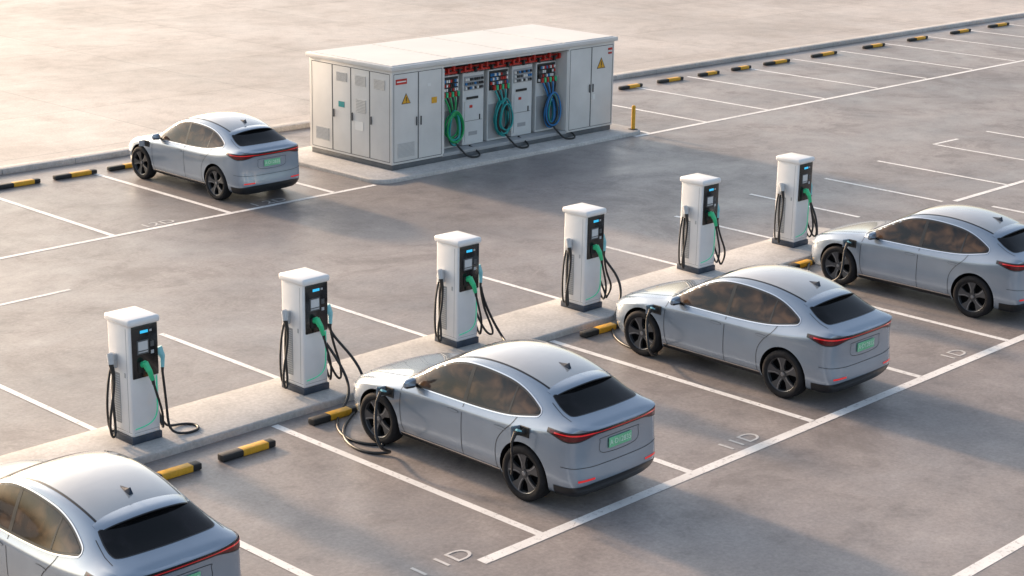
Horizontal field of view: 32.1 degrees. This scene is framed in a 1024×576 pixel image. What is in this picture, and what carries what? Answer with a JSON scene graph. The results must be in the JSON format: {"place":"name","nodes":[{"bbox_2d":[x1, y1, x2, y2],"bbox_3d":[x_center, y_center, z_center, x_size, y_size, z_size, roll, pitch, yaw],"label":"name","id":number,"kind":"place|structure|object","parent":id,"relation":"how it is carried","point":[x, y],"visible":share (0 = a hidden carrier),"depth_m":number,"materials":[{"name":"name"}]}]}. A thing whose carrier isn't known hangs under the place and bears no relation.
{"place":"outdoors","nodes":[
{"label":"outdoors","id":0,"kind":"place"},
{"bbox_2d":[0,17,1023,575],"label":"parking lot surface","id":1,"kind":"object","parent":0,"point":[924,479],"depth_m":31.46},
{"bbox_2d":[0,178,40,188],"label":"wheel stop","id":2,"kind":"object","parent":1,"relation":"on","point":[19,183],"visible":1,"depth_m":41.51,"materials":[{"name":"yellow rubber"}]},
{"bbox_2d":[53,169,96,179],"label":"wheel stop","id":3,"kind":"object","parent":1,"relation":"on","point":[74,174],"visible":1,"depth_m":42.54,"materials":[{"name":"yellow rubber"}]},
{"bbox_2d":[107,162,132,170],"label":"wheel stop","id":4,"kind":"object","parent":1,"relation":"on","point":[119,167],"visible":0.56,"depth_m":43.40,"materials":[{"name":"black rubber"}]},
{"bbox_2d":[0,450,240,575],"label":"parked car","id":5,"kind":"object","parent":1,"relation":"on","point":[99,513],"visible":1,"depth_m":19.71,"materials":[{"name":"silver paint"}]},
{"bbox_2d":[142,220,173,226],"bbox_3d":[-7.625,-1.401,38.382,0.276,0.001,0.751,16,22,42],"label":"painted bay number","id":6,"kind":"object","parent":1,"relation":"on","point":[159,224],"visible":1,"depth_m":38.36,"materials":[{"name":"paint"}]},
{"bbox_2d":[156,461,201,479],"bbox_3d":[-4.772,2.578,24.602,1.070,0.104,0.156,-15,22,-43],"label":"wheel stop","id":7,"kind":"object","parent":1,"relation":"on","point":[179,470],"visible":0.64,"depth_m":24.69,"materials":[{"name":"yellow rubber"}]},
{"bbox_2d":[129,111,298,199],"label":"parked car","id":8,"kind":"object","parent":1,"relation":"on","point":[221,155],"visible":1,"depth_m":40.66,"materials":[{"name":"silver paint"}]},
{"bbox_2d":[218,438,275,461],"bbox_3d":[-3.807,2.327,25.534,0.940,0.104,0.156,-15,22,-43],"label":"wheel stop","id":9,"kind":"object","parent":1,"relation":"on","point":[249,449],"visible":1,"depth_m":25.47,"materials":[{"name":"yellow rubber"}]},
{"bbox_2d":[251,198,285,205],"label":"painted bay number","id":10,"kind":"object","parent":1,"relation":"on","point":[272,200],"visible":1,"depth_m":40.50,"materials":[{"name":"paint"}]},
{"bbox_2d":[308,405,357,425],"bbox_3d":[-2.716,1.930,26.978,0.156,0.104,0.870,16,22,42],"label":"wheel stop","id":11,"kind":"object","parent":1,"relation":"on","point":[331,415],"visible":0.95,"depth_m":26.90,"materials":[{"name":"yellow rubber"}]},
{"bbox_2d":[327,343,384,445],"bbox_3d":[-2.495,1.529,26.856,0.595,0.960,2.585,-5,17,-21],"label":"charging cable","id":12,"kind":"object","parent":1,"relation":"on","point":[346,401],"visible":0.88,"depth_m":27.43,"materials":[{"name":"black rubber"}]},
{"bbox_2d":[328,323,390,454],"bbox_3d":[-2.309,1.511,26.584,0.587,1.151,3.134,-3,17,-13],"label":"charging cable","id":13,"kind":"object","parent":1,"relation":"on","point":[385,450],"visible":0.84,"depth_m":25.71,"materials":[{"name":"black rubber"}]},
{"bbox_2d":[0,227,829,463],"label":"charger island","id":14,"kind":"structure","parent":1,"relation":"on","point":[226,415],"depth_m":28.02,"materials":[{"name":"concrete"}]},
{"bbox_2d":[104,306,199,444],"bbox_3d":[-5.189,1.249,25.593,0.789,1.870,1.317,56,56,70],"label":"ev charging station","id":15,"kind":"object","parent":14,"relation":"on","point":[135,417],"visible":1,"depth_m":25.36,"materials":[{"name":"white metal"}]},
{"bbox_2d":[279,267,341,395],"bbox_3d":[-3.191,0.687,27.667,0.868,1.870,0.797,6,17,17],"label":"ev charging station","id":16,"kind":"object","parent":14,"relation":"on","point":[307,313],"visible":1,"depth_m":27.51,"materials":[{"name":"white metal"}]},
{"bbox_2d":[434,231,493,347],"bbox_3d":[-0.841,0.031,30.089,1.025,1.870,0.770,-14,22,-42],"label":"ev charging station","id":17,"kind":"object","parent":14,"relation":"on","point":[459,275],"visible":1,"depth_m":29.91,"materials":[{"name":"white metal"}]},
{"bbox_2d":[164,241,809,435],"bbox_3d":[-1.558,1.115,29.657,1.360,0.004,22.412,16,22,42],"label":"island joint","id":18,"kind":"object","parent":14,"relation":"on","point":[355,379],"visible":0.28,"depth_m":28.48,"materials":[{"name":"grey"}]},
{"bbox_2d":[561,203,611,311],"bbox_3d":[1.327,-0.546,32.224,0.864,1.870,0.796,5,17,15],"label":"ev charging station","id":19,"kind":"object","parent":14,"relation":"on","point":[584,253],"visible":1,"depth_m":32.06,"materials":[{"name":"white metal"}]},
{"bbox_2d":[677,173,725,273],"bbox_3d":[3.693,-1.248,34.805,0.872,1.870,0.798,7,17,21],"label":"ev charging station","id":20,"kind":"object","parent":14,"relation":"on","point":[700,213],"visible":1,"depth_m":34.66,"materials":[{"name":"white metal"}]},
{"bbox_2d":[772,152,815,247],"bbox_3d":[5.869,-1.808,36.886,0.858,1.870,0.798,8,17,22],"label":"ev charging station","id":21,"kind":"object","parent":14,"relation":"on","point":[794,187],"visible":0.99,"depth_m":36.74,"materials":[{"name":"white metal"}]},
{"bbox_2d":[410,550,470,574],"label":"painted bay number","id":22,"kind":"object","parent":1,"relation":"on","point":[445,563],"visible":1,"depth_m":22.22,"materials":[{"name":"paint"}]},
{"bbox_2d":[298,123,639,183],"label":"container pad","id":23,"kind":"object","parent":1,"relation":"on","point":[308,157],"visible":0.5,"depth_m":44.55,"materials":[{"name":"concrete"}]},
{"bbox_2d":[305,24,617,170],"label":"electrical equipment container","id":24,"kind":"object","parent":23,"relation":"on","point":[399,104],"visible":1,"depth_m":45.19,"materials":[{"name":"grey metal"}]},
{"bbox_2d":[629,105,636,129],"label":"yellow bollard","id":25,"kind":"object","parent":23,"relation":"on","point":[633,117],"visible":1,"depth_m":48.96,"materials":[{"name":"yellow metal"}]},
{"bbox_2d":[480,287,505,340],"bbox_3d":[-0.415,0.800,29.300,0.570,1.081,2.489,3,16,7],"label":"charging cable","id":26,"kind":"object","parent":1,"relation":"on","point":[491,317],"visible":0.54,"depth_m":30.39,"materials":[{"name":"black rubber"}]},
{"bbox_2d":[354,339,654,501],"bbox_3d":[-0.285,1.573,25.394,4.826,1.771,2.315,16,22,41],"label":"parked car","id":27,"kind":"object","parent":1,"relation":"on","point":[531,419],"visible":0.99,"depth_m":24.22,"materials":[{"name":"silver paint"}]},
{"bbox_2d":[0,24,1023,575],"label":"parking bay markings","id":28,"kind":"object","parent":1,"relation":"on","point":[968,570],"visible":0.69,"depth_m":28.44,"materials":[{"name":"white paint"}]},
{"bbox_2d":[580,321,618,337],"bbox_3d":[1.562,0.733,31.398,0.940,0.104,0.156,-15,22,-43],"label":"wheel stop","id":29,"kind":"object","parent":1,"relation":"on","point":[599,329],"visible":0.88,"depth_m":31.29,"materials":[{"name":"yellow rubber"}]},
{"bbox_2d":[618,83,642,89],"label":"wheel stop","id":30,"kind":"object","parent":1,"relation":"on","point":[629,86],"visible":1,"depth_m":56.02,"materials":[{"name":"yellow rubber"}]},
{"bbox_2d":[605,257,657,355],"bbox_3d":[2.050,0.325,30.973,0.509,1.152,3.384,-2,16,-11],"label":"charging cable","id":31,"kind":"object","parent":1,"relation":"on","point":[614,317],"visible":0.86,"depth_m":31.05,"materials":[{"name":"black rubber"}]},
{"bbox_2d":[657,76,683,82],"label":"wheel stop","id":32,"kind":"object","parent":1,"relation":"on","point":[670,79],"visible":1,"depth_m":57.41,"materials":[{"name":"yellow rubber"}]},
{"bbox_2d":[697,70,719,76],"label":"wheel stop","id":33,"kind":"object","parent":1,"relation":"on","point":[709,73],"visible":1,"depth_m":58.78,"materials":[{"name":"yellow rubber"}]},
{"bbox_2d":[718,434,758,448],"bbox_3d":[3.393,2.266,26.389,0.273,0.001,0.751,16,22,42],"label":"painted bay number","id":34,"kind":"object","parent":1,"relation":"on","point":[757,437],"visible":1,"depth_m":26.43,"materials":[{"name":"paint"}]},
{"bbox_2d":[731,65,750,70],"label":"wheel stop","id":35,"kind":"object","parent":1,"relation":"on","point":[740,67],"visible":1,"depth_m":60.02,"materials":[{"name":"yellow rubber"}]},
{"bbox_2d":[616,264,891,397],"bbox_3d":[3.861,0.439,29.587,4.826,1.771,2.306,16,22,42],"label":"parked car","id":36,"kind":"object","parent":1,"relation":"on","point":[786,331],"visible":1,"depth_m":28.44,"materials":[{"name":"silver paint"}]},
{"bbox_2d":[763,59,789,65],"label":"wheel stop","id":37,"kind":"object","parent":1,"relation":"on","point":[776,62],"visible":1,"depth_m":61.41,"materials":[{"name":"yellow rubber"}]},
{"bbox_2d":[789,258,814,267],"bbox_3d":[5.807,-0.468,35.827,0.156,0.104,0.900,16,22,41],"label":"wheel stop","id":38,"kind":"object","parent":1,"relation":"on","point":[802,263],"visible":0.63,"depth_m":35.81,"materials":[{"name":"yellow rubber"}]},
{"bbox_2d":[811,51,836,57],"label":"wheel stop","id":39,"kind":"object","parent":1,"relation":"on","point":[823,54],"visible":1,"depth_m":63.36,"materials":[{"name":"yellow rubber"}]},
{"bbox_2d":[807,204,845,281],"bbox_3d":[6.120,-0.934,35.591,0.520,1.151,3.420,1,16,-1],"label":"charging cable","id":40,"kind":"object","parent":1,"relation":"on","point":[843,257],"visible":0.48,"depth_m":35.52,"materials":[{"name":"black rubber"}]},
{"bbox_2d":[862,43,884,48],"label":"wheel stop","id":41,"kind":"object","parent":1,"relation":"on","point":[873,45],"visible":1,"depth_m":65.59,"materials":[{"name":"yellow rubber"}]},
{"bbox_2d":[907,36,927,40],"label":"wheel stop","id":42,"kind":"object","parent":1,"relation":"on","point":[917,38],"visible":1,"depth_m":67.66,"materials":[{"name":"yellow rubber"}]},
{"bbox_2d":[812,204,1023,317],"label":"parked car","id":43,"kind":"object","parent":1,"relation":"on","point":[968,260],"visible":0.99,"depth_m":33.05,"materials":[{"name":"silver paint"}]},
{"bbox_2d":[941,350,965,357],"bbox_3d":[7.621,1.130,30.594,0.273,0.001,0.501,16,22,42],"label":"painted bay number","id":44,"kind":"object","parent":1,"relation":"on","point":[964,352],"visible":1,"depth_m":30.60,"materials":[{"name":"paint"}]},
{"bbox_2d":[950,28,970,33],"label":"wheel stop","id":45,"kind":"object","parent":1,"relation":"on","point":[960,31],"visible":1,"depth_m":69.81,"materials":[{"name":"yellow rubber"}]},
{"bbox_2d":[988,22,1008,27],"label":"wheel stop","id":46,"kind":"object","parent":1,"relation":"on","point":[998,24],"visible":1,"depth_m":71.88,"materials":[{"name":"yellow rubber"}]},
{"bbox_2d":[0,0,1023,165],"bbox_3d":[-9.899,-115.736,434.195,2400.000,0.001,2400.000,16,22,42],"label":"ground","id":47,"kind":"structure","parent":0,"point":[77,77],"depth_m":65.75,"materials":[{"name":"concrete"}]},
{"bbox_2d":[0,12,1023,174],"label":"kerb","id":48,"kind":"structure","parent":47,"relation":"on","point":[58,161],"depth_m":60.26,"materials":[{"name":"concrete"}]}
]}

